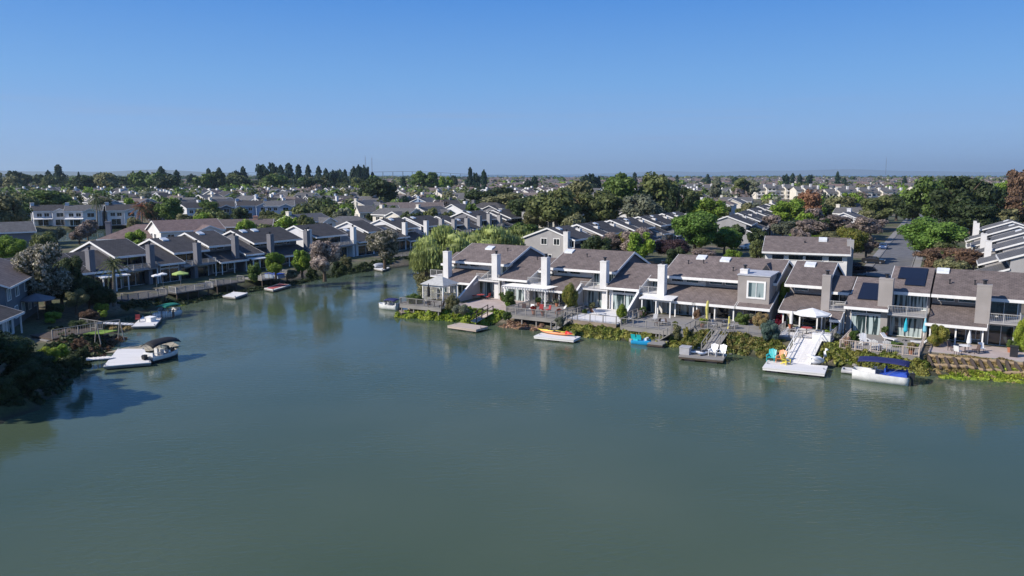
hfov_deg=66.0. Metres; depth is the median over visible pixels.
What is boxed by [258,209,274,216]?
broadleaf tree
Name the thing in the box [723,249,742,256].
broadleaf tree
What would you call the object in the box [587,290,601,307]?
sliding door
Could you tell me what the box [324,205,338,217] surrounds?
broadleaf tree
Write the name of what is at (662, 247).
broadleaf tree
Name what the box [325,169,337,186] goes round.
pine tree
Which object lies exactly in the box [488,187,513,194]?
broadleaf tree
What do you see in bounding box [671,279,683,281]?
window
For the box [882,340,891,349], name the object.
adirondack chair
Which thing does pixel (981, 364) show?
timber stake
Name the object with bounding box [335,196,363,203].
house
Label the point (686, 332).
shrub
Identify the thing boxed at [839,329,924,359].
deck
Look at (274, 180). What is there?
broadleaf tree
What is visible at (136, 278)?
sliding door
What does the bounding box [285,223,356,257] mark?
townhouse
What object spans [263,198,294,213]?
house
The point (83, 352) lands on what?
shrub
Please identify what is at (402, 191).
house
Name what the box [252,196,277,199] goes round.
house
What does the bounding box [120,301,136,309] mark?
shrub
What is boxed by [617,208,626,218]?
house
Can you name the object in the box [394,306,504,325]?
ground cover
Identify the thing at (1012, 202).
broadleaf tree
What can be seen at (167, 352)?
motor boat
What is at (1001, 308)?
sliding door
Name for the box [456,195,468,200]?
house
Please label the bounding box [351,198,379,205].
house
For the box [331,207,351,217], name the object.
broadleaf tree
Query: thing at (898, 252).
road
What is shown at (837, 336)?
shrub
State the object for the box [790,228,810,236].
broadleaf tree
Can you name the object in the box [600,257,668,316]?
townhouse
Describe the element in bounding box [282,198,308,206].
house
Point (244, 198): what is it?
house
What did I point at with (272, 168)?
pine tree
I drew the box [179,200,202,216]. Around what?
house
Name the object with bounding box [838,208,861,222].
house
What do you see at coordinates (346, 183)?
broadleaf tree
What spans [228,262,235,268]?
window
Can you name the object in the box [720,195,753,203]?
house
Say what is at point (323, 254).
broadleaf tree
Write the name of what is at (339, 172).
pine tree
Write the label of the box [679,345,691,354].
storage box
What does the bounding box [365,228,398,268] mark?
broadleaf tree
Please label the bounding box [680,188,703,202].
broadleaf tree
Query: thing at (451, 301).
shrub
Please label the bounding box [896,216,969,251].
broadleaf tree
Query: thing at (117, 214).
house
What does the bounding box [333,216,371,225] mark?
grey hipped house
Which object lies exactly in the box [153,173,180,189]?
broadleaf tree
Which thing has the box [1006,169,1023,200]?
broadleaf tree
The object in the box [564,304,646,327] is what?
deck
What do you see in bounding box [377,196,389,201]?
broadleaf tree
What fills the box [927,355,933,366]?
timber stake
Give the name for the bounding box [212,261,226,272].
sliding door
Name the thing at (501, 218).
townhouse
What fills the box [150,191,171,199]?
house
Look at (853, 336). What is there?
shrub
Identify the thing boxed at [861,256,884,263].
parked car
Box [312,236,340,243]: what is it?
sliding door
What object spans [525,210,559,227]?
house
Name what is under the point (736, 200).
house
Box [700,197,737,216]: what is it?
house
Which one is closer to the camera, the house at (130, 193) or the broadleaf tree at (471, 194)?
the broadleaf tree at (471, 194)
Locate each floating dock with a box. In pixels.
[103,348,150,369]
[131,316,161,328]
[222,291,247,299]
[264,283,290,291]
[374,267,388,271]
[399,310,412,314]
[448,323,487,331]
[534,333,580,342]
[647,339,668,347]
[678,353,726,363]
[762,360,827,377]
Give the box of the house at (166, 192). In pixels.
[154,190,174,194]
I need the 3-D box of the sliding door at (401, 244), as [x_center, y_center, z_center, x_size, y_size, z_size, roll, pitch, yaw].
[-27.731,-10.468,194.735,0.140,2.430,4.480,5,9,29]
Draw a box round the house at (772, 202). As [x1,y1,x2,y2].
[769,200,796,220]
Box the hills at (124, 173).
[0,170,255,175]
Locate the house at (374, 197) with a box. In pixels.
[359,195,380,199]
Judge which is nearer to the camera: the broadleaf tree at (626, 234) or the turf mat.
the turf mat
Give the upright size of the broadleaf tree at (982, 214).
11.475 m
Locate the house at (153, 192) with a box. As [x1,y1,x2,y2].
[150,189,165,193]
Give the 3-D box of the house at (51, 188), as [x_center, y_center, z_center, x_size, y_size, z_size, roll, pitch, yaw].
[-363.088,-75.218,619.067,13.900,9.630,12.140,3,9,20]
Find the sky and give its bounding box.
[0,0,1023,174]
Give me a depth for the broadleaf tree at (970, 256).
145.15 m
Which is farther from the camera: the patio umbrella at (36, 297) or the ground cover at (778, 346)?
the patio umbrella at (36, 297)
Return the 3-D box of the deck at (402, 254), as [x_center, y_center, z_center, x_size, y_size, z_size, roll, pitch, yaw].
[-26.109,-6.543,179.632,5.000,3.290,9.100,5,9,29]
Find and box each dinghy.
[374,263,382,267]
[841,367,851,373]
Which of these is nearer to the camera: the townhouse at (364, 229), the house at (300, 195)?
the townhouse at (364, 229)
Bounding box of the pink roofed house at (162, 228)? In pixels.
[145,218,225,237]
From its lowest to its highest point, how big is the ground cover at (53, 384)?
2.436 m
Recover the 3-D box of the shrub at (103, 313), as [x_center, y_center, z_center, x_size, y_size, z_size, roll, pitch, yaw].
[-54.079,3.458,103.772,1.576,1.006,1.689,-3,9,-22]
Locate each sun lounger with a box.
[593,308,606,314]
[880,332,897,340]
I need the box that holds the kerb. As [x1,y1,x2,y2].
[865,220,907,275]
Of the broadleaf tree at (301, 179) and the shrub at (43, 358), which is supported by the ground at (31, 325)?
the broadleaf tree at (301, 179)
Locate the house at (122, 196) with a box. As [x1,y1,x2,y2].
[118,195,156,201]
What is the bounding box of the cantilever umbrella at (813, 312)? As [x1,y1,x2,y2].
[787,307,830,331]
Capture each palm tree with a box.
[88,193,108,225]
[96,256,131,306]
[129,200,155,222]
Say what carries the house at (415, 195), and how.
on the ground at (31, 325)
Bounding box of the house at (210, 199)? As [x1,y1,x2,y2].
[208,197,241,208]
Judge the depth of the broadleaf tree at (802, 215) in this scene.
254.65 m
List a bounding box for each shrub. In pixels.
[5,351,55,369]
[8,361,53,389]
[38,346,60,361]
[44,312,61,323]
[46,303,64,312]
[57,343,69,357]
[61,354,82,368]
[68,318,92,327]
[70,338,87,349]
[75,345,89,362]
[78,309,99,321]
[93,303,109,310]
[98,310,107,317]
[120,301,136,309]
[247,262,261,281]
[285,270,300,278]
[305,266,318,279]
[331,261,347,277]
[340,254,352,269]
[405,293,423,303]
[445,294,459,309]
[451,304,469,314]
[500,290,515,304]
[502,312,511,320]
[554,316,564,326]
[561,282,578,310]
[616,303,627,322]
[673,324,681,339]
[683,327,689,340]
[693,309,701,321]
[734,312,749,324]
[752,312,768,328]
[760,319,780,340]
[775,314,784,325]
[778,278,789,319]
[833,333,841,339]
[849,330,859,341]
[889,341,903,347]
[927,324,949,346]
[1012,318,1023,351]
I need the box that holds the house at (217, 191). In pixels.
[202,188,222,194]
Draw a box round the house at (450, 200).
[433,197,460,205]
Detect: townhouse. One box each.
[3,253,93,276]
[65,238,158,290]
[138,236,216,278]
[140,242,185,284]
[179,230,248,274]
[222,227,310,267]
[229,238,266,271]
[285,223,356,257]
[335,220,383,255]
[370,217,428,250]
[402,215,454,234]
[430,243,548,301]
[435,215,469,233]
[450,210,504,227]
[455,214,482,232]
[486,211,514,229]
[491,251,556,301]
[492,209,524,224]
[501,248,650,310]
[523,225,591,257]
[555,223,618,250]
[571,221,625,250]
[590,219,638,231]
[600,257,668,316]
[604,217,661,240]
[620,215,673,240]
[633,214,684,240]
[639,254,717,318]
[646,213,683,239]
[668,211,686,215]
[692,256,793,321]
[715,214,764,243]
[735,212,768,237]
[741,210,773,233]
[748,208,772,233]
[752,207,780,221]
[757,206,772,211]
[778,260,856,332]
[844,266,935,337]
[925,267,1023,345]
[964,219,1023,247]
[966,223,1023,248]
[968,221,988,248]
[970,240,993,248]
[972,237,1023,269]
[975,231,998,268]
[976,238,1022,267]
[976,247,1023,272]
[987,228,1023,243]
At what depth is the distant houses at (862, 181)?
1310.84 m
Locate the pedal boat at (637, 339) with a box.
[631,334,650,344]
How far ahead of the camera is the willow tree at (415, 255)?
144.00 m
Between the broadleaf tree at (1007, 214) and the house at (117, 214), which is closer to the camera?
the broadleaf tree at (1007, 214)
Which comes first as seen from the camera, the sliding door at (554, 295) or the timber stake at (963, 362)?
the timber stake at (963, 362)
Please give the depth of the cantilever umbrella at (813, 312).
90.39 m
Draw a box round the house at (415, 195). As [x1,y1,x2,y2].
[412,192,440,198]
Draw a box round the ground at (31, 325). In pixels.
[0,199,1023,423]
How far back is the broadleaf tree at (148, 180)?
672.67 m
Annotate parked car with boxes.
[739,243,749,249]
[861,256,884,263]
[879,243,887,248]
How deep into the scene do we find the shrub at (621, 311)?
98.33 m
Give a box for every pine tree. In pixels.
[50,164,67,180]
[157,166,167,174]
[173,170,180,183]
[186,173,195,184]
[227,170,244,175]
[240,166,252,184]
[255,164,269,181]
[267,162,277,174]
[276,164,286,183]
[284,163,294,178]
[287,164,303,186]
[304,164,312,177]
[314,165,322,177]
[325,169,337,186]
[334,169,342,177]
[341,169,349,181]
[348,166,355,181]
[355,164,362,178]
[360,165,369,180]
[398,176,406,186]
[464,167,474,186]
[472,172,480,188]
[480,169,489,188]
[523,178,533,188]
[532,176,538,185]
[580,175,588,182]
[587,173,597,187]
[597,176,602,187]
[632,172,638,183]
[702,174,712,183]
[782,173,789,183]
[790,173,795,183]
[796,174,802,185]
[805,174,813,183]
[834,171,839,183]
[840,177,847,184]
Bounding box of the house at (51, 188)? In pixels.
[49,186,60,190]
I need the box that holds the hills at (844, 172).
[557,169,1021,174]
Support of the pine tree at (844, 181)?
on the ground at (31, 325)
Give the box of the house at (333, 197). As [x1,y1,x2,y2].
[331,194,358,199]
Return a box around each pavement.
[857,218,906,275]
[913,250,922,266]
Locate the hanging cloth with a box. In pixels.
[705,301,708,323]
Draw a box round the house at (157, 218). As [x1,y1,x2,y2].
[146,200,164,220]
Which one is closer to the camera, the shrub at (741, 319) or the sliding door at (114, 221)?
the shrub at (741, 319)
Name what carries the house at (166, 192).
on the ground at (31, 325)
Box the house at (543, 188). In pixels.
[537,186,548,190]
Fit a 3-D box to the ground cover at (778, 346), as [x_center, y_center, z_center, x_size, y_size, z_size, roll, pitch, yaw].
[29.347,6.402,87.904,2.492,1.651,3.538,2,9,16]
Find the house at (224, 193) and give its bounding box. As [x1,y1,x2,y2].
[218,189,237,196]
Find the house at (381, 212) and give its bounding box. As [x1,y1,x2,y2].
[371,205,422,220]
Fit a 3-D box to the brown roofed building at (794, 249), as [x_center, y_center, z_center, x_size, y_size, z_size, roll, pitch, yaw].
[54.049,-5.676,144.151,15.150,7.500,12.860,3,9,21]
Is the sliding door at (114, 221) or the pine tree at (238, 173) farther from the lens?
the pine tree at (238, 173)
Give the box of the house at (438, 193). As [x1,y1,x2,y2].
[433,190,454,196]
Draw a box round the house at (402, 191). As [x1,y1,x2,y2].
[395,188,407,193]
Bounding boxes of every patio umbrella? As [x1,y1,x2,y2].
[21,293,55,319]
[151,274,160,289]
[172,271,187,288]
[427,283,429,298]
[902,318,907,340]
[922,318,926,340]
[965,331,970,352]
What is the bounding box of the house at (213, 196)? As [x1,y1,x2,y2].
[207,195,232,198]
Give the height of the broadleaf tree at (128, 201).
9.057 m
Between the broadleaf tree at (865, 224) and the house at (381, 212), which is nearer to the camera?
the broadleaf tree at (865, 224)
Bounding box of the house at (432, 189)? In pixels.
[429,186,441,190]
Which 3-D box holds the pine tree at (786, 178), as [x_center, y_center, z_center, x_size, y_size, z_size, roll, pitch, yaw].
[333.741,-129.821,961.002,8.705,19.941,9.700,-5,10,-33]
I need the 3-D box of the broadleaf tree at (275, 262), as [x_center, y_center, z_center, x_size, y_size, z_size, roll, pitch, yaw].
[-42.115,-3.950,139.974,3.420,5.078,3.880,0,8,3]
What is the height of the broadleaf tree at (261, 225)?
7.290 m
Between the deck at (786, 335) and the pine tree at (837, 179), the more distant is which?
the pine tree at (837, 179)
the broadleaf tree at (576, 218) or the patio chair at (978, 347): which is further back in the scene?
the broadleaf tree at (576, 218)
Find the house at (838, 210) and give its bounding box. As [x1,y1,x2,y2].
[832,204,879,215]
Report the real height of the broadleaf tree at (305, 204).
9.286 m
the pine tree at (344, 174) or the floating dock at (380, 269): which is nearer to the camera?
the floating dock at (380, 269)
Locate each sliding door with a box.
[38,219,48,225]
[55,219,65,225]
[70,220,80,225]
[94,277,121,289]
[111,219,120,224]
[113,256,142,267]
[123,271,144,286]
[160,267,179,282]
[175,253,193,262]
[181,265,208,278]
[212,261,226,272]
[247,259,258,269]
[260,259,265,267]
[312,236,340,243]
[340,247,346,257]
[358,245,373,255]
[398,240,405,250]
[454,284,467,292]
[484,282,493,296]
[491,265,510,275]
[504,284,523,300]
[535,291,543,301]
[544,222,552,227]
[552,293,563,302]
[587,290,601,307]
[593,273,616,284]
[612,293,634,309]
[645,299,658,312]
[652,281,656,288]
[666,303,689,314]
[704,306,729,318]
[789,314,816,326]
[824,311,842,329]
[831,294,847,303]
[850,313,880,334]
[889,316,922,337]
[893,294,927,310]
[945,327,965,340]
[987,324,1014,345]
[990,301,1018,317]
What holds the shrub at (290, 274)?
on the ground at (31, 325)
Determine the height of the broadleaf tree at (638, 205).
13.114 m
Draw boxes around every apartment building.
[681,184,711,188]
[752,183,793,198]
[789,184,818,199]
[822,186,902,201]
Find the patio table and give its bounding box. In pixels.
[959,344,971,351]
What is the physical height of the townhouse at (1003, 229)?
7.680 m
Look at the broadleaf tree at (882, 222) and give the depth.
222.94 m
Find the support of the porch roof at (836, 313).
on the ground at (31, 325)
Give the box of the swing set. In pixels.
[94,319,124,344]
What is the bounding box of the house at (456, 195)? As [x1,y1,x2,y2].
[452,191,467,197]
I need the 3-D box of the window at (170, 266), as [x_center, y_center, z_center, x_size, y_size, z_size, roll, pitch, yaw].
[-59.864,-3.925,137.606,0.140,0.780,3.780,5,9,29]
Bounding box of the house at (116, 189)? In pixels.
[109,186,127,193]
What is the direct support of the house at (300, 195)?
on the ground at (31, 325)
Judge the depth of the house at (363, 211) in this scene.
288.87 m
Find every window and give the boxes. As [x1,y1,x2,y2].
[5,320,12,332]
[6,289,11,301]
[15,285,19,296]
[21,302,25,312]
[56,213,63,216]
[160,264,178,268]
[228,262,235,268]
[285,257,293,262]
[480,281,482,293]
[504,281,525,283]
[541,238,546,244]
[553,238,559,245]
[570,240,574,247]
[612,290,636,293]
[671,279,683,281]
[686,280,698,282]
[709,281,722,284]
[725,282,737,285]
[743,310,767,314]
[746,281,765,299]
[772,254,784,259]
[788,255,803,260]
[794,287,808,290]
[805,255,822,260]
[828,256,842,261]
[851,309,880,314]
[937,298,954,301]
[958,299,975,303]
[971,330,980,339]
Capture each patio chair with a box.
[135,314,139,321]
[947,341,953,349]
[953,345,961,354]
[972,344,980,353]
[978,342,984,352]
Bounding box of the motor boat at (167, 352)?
[141,337,180,363]
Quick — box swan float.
[807,348,829,363]
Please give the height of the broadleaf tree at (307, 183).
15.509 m
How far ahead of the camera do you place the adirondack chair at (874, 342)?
83.33 m
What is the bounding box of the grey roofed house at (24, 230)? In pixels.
[0,221,36,248]
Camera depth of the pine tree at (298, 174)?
767.53 m
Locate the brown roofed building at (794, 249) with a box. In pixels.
[762,236,853,275]
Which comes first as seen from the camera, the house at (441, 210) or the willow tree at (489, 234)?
the willow tree at (489, 234)
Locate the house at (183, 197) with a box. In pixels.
[177,195,195,199]
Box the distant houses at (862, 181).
[2,177,1006,189]
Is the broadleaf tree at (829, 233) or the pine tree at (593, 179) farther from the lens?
the pine tree at (593, 179)
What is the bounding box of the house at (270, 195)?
[264,194,286,197]
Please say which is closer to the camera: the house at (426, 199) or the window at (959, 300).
the window at (959, 300)
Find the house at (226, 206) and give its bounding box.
[204,199,234,218]
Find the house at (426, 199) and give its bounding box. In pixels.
[410,196,435,201]
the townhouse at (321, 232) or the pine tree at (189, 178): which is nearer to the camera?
the townhouse at (321, 232)
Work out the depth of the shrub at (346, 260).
153.47 m
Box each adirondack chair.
[708,343,717,356]
[716,344,726,356]
[766,348,776,360]
[776,350,786,360]
[780,354,791,364]
[859,333,869,345]
[869,339,880,349]
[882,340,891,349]
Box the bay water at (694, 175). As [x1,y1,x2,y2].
[303,175,1003,176]
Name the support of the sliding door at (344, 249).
in the townhouse at (321, 232)
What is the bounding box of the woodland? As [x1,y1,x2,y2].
[0,175,1008,211]
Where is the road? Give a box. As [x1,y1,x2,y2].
[866,214,923,276]
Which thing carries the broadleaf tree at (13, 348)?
on the ground at (31, 325)
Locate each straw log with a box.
[927,354,1022,364]
[933,363,1023,374]
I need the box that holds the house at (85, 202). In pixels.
[82,196,112,204]
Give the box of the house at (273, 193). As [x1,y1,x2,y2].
[254,192,283,197]
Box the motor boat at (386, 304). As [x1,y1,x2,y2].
[379,298,400,310]
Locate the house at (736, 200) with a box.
[728,196,746,207]
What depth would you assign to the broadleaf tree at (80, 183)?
653.95 m
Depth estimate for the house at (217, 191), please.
514.39 m
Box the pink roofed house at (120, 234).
[96,221,151,240]
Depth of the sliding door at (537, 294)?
116.40 m
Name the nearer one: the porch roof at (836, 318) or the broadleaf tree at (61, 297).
the porch roof at (836, 318)
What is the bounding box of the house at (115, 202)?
[86,200,122,204]
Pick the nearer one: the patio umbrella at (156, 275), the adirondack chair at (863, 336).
the adirondack chair at (863, 336)
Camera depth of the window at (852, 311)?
92.13 m
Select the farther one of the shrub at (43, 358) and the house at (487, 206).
the house at (487, 206)
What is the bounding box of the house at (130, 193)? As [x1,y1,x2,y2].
[111,191,138,195]
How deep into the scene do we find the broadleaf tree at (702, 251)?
169.18 m
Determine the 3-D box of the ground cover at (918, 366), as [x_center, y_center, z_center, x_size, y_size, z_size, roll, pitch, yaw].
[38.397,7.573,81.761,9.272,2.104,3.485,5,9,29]
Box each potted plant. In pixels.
[535,297,540,305]
[554,299,559,306]
[589,302,594,311]
[699,318,705,327]
[749,314,755,323]
[787,319,794,328]
[843,336,850,345]
[881,326,889,335]
[907,342,916,354]
[1006,340,1016,352]
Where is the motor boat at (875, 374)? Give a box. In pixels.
[852,356,914,385]
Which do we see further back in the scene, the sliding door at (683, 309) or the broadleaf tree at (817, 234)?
the broadleaf tree at (817, 234)
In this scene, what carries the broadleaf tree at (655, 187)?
on the ground at (31, 325)
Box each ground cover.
[0,325,108,406]
[54,333,127,356]
[105,323,134,329]
[117,256,409,310]
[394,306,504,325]
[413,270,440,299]
[498,320,548,331]
[558,322,686,347]
[681,329,780,357]
[764,338,786,353]
[815,340,857,366]
[834,347,931,375]
[938,366,1023,383]
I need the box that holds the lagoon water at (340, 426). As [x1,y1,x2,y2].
[0,228,1023,575]
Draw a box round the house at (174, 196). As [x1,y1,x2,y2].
[167,194,180,198]
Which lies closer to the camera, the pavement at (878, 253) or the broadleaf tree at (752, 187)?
the pavement at (878, 253)
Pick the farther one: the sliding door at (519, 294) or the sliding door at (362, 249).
the sliding door at (362, 249)
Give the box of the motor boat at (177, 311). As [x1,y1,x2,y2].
[152,303,181,318]
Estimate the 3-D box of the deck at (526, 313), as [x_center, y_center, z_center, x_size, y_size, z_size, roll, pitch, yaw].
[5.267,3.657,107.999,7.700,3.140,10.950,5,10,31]
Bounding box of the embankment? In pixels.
[923,353,1023,382]
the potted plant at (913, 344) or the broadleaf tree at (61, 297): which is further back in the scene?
the broadleaf tree at (61, 297)
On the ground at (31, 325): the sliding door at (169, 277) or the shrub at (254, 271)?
the shrub at (254, 271)
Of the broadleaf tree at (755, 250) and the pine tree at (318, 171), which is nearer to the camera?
the broadleaf tree at (755, 250)
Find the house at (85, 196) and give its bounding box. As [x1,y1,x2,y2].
[77,194,101,199]
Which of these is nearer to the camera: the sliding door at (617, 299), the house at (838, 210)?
the sliding door at (617, 299)
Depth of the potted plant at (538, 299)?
111.27 m
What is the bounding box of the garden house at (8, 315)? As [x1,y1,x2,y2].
[0,305,24,335]
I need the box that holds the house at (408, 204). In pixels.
[380,200,443,207]
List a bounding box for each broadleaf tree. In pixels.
[0,172,3,186]
[0,192,29,221]
[0,235,27,257]
[0,330,37,365]
[2,176,26,188]
[5,171,32,184]
[10,193,39,208]
[11,241,73,312]
[22,207,32,220]
[23,189,73,204]
[28,230,58,246]
[31,174,45,184]
[40,174,55,186]
[47,226,66,243]
[51,267,77,308]
[52,255,84,290]
[54,176,65,184]
[62,200,79,204]
[65,288,89,314]
[68,226,89,244]
[69,175,96,190]
[72,276,102,308]
[78,220,98,240]
[88,197,111,204]
[91,286,117,303]
[94,172,119,187]
[117,176,129,185]
[124,197,136,203]
[124,229,146,244]
[126,216,142,226]
[127,170,149,187]
[143,201,159,220]
[144,171,164,187]
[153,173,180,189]
[153,197,184,219]
[176,213,192,219]
[192,173,216,188]
[193,207,216,216]
[193,211,210,218]
[198,199,219,211]
[207,210,229,218]
[209,171,225,186]
[225,172,251,183]
[225,176,250,187]
[230,206,248,218]
[235,219,255,229]
[257,223,273,227]
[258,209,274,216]
[258,215,268,218]
[260,172,288,187]
[265,252,284,279]
[267,213,285,220]
[273,215,298,228]
[289,203,312,213]
[291,250,310,277]
[295,178,324,188]
[296,214,315,224]
[297,177,307,182]
[300,201,315,212]
[309,240,341,281]
[310,210,327,215]
[316,176,327,186]
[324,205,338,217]
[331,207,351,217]
[335,178,343,187]
[336,205,354,215]
[338,181,351,187]
[346,203,354,215]
[350,177,362,186]
[356,178,370,195]
[364,177,398,200]
[365,213,372,221]
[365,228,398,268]
[376,204,395,209]
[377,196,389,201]
[399,211,423,217]
[411,170,426,186]
[422,207,437,216]
[424,172,438,187]
[434,200,448,207]
[438,176,453,186]
[440,211,452,216]
[450,175,457,184]
[464,189,496,204]
[465,203,479,210]
[479,192,524,205]
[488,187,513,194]
[507,195,530,221]
[510,222,537,231]
[521,211,553,230]
[523,187,582,226]
[560,212,585,225]
[565,179,593,214]
[578,189,623,222]
[580,235,611,249]
[591,232,620,248]
[601,172,637,199]
[616,232,626,250]
[620,194,665,217]
[620,227,653,250]
[627,232,655,257]
[634,171,681,212]
[653,239,691,254]
[665,246,684,264]
[666,186,692,213]
[670,210,719,254]
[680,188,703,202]
[690,198,727,218]
[690,248,716,255]
[709,177,725,198]
[711,227,743,254]
[722,224,745,249]
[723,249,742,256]
[724,205,730,216]
[730,178,749,195]
[741,202,752,210]
[745,179,760,196]
[746,227,767,242]
[749,239,764,257]
[758,215,780,235]
[769,198,805,221]
[770,221,794,235]
[789,232,821,236]
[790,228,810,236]
[794,211,813,220]
[795,219,828,234]
[797,189,822,215]
[804,207,824,217]
[806,216,829,231]
[818,231,840,237]
[822,196,857,210]
[822,203,833,217]
[825,214,852,231]
[836,226,870,252]
[841,192,864,202]
[844,216,880,233]
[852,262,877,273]
[858,194,895,219]
[858,210,878,219]
[861,235,878,257]
[869,219,888,236]
[889,193,904,220]
[895,200,922,223]
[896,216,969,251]
[901,175,950,219]
[912,247,983,266]
[923,249,958,269]
[928,175,1003,222]
[933,241,960,248]
[933,256,971,269]
[946,200,1000,235]
[978,179,1008,207]
[994,180,1007,195]
[995,208,1019,221]
[996,196,1023,218]
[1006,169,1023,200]
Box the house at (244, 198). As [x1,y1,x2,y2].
[235,194,260,200]
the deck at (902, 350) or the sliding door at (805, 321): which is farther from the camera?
the sliding door at (805, 321)
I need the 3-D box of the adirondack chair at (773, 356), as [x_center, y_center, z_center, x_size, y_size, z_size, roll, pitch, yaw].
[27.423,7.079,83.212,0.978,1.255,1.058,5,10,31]
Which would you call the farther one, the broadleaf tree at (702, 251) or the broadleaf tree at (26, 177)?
the broadleaf tree at (26, 177)
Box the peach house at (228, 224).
[218,216,274,232]
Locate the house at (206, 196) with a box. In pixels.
[196,192,222,198]
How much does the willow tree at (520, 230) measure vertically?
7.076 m
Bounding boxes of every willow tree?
[409,244,441,275]
[412,224,470,272]
[456,223,525,245]
[505,225,536,244]
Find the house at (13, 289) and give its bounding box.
[0,258,38,326]
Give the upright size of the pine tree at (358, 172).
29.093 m
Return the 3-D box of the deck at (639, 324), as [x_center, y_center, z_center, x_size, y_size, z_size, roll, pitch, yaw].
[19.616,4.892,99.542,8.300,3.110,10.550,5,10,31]
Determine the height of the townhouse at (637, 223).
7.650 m
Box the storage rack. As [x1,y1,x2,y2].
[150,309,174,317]
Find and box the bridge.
[247,171,560,175]
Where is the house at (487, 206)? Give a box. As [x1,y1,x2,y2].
[471,200,505,211]
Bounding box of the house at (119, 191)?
[112,189,135,193]
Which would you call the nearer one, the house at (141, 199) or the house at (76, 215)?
the house at (76, 215)
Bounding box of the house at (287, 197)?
[280,195,307,201]
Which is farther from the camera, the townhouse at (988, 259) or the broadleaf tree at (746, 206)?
the broadleaf tree at (746, 206)
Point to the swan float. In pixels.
(817, 359)
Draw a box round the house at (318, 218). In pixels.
[274,211,337,226]
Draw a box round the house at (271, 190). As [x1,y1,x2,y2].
[265,187,280,194]
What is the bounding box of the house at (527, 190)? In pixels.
[521,187,534,192]
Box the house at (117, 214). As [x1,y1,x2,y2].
[105,202,139,225]
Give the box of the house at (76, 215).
[63,203,105,225]
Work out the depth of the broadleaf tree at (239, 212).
288.42 m
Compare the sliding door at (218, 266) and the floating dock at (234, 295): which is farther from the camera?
the sliding door at (218, 266)
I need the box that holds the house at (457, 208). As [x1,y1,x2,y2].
[445,201,481,214]
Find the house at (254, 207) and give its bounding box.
[235,199,269,217]
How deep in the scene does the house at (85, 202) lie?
377.25 m
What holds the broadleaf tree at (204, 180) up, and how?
on the ground at (31, 325)
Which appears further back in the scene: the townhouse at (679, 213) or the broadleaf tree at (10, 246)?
the townhouse at (679, 213)
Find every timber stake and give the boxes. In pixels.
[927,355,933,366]
[935,356,941,369]
[944,357,950,368]
[952,357,959,368]
[961,358,967,369]
[969,358,976,369]
[978,359,985,371]
[987,360,994,370]
[996,359,1003,371]
[1005,360,1012,374]
[1014,362,1021,371]
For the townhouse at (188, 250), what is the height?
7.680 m
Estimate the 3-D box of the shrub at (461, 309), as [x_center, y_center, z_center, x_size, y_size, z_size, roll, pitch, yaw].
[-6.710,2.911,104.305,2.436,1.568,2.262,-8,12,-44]
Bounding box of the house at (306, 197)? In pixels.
[303,194,333,205]
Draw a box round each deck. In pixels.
[30,318,103,341]
[117,288,167,301]
[158,281,212,300]
[197,275,244,293]
[245,270,287,286]
[377,252,410,257]
[400,296,462,315]
[506,299,588,328]
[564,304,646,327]
[620,309,710,336]
[694,313,777,337]
[778,321,837,343]
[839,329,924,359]
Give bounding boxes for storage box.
[144,316,155,321]
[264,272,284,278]
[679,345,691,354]
[812,332,831,341]
[1010,345,1018,357]
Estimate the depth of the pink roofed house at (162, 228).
192.27 m
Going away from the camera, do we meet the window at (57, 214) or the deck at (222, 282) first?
the deck at (222, 282)
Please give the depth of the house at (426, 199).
378.58 m
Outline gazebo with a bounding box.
[421,276,458,303]
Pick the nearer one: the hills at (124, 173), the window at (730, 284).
the window at (730, 284)
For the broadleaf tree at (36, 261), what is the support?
on the ground at (31, 325)
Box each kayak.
[538,328,564,332]
[540,330,572,335]
[691,349,700,352]
[697,349,710,354]
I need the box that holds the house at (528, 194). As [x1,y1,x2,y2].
[519,191,538,196]
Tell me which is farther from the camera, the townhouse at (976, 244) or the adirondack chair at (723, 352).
the townhouse at (976, 244)
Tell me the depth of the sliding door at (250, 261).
153.57 m
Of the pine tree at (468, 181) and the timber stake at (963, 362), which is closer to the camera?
the timber stake at (963, 362)
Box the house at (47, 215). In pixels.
[30,203,65,225]
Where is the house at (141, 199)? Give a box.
[123,196,153,213]
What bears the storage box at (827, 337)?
on the deck at (786, 335)
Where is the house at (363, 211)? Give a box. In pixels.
[354,205,398,218]
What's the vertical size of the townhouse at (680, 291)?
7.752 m
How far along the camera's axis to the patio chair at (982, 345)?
83.17 m
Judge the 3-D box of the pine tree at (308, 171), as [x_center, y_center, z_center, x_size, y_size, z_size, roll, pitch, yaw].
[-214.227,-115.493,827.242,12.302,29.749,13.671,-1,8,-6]
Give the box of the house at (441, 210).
[416,204,455,215]
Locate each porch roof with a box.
[821,310,843,333]
[829,314,842,333]
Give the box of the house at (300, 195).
[293,190,319,198]
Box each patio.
[459,298,536,311]
[928,342,1023,361]
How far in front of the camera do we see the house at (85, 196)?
439.24 m
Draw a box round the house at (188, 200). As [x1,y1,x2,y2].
[178,198,197,202]
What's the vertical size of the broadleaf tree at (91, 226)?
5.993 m
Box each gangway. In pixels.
[86,356,115,360]
[97,322,133,324]
[470,304,493,322]
[551,311,572,329]
[659,324,677,339]
[701,322,729,351]
[784,328,822,364]
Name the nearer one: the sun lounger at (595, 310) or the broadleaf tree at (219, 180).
the sun lounger at (595, 310)
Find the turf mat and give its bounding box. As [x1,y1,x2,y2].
[83,330,116,334]
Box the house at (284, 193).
[276,189,294,195]
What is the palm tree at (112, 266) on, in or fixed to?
on the ground at (31, 325)

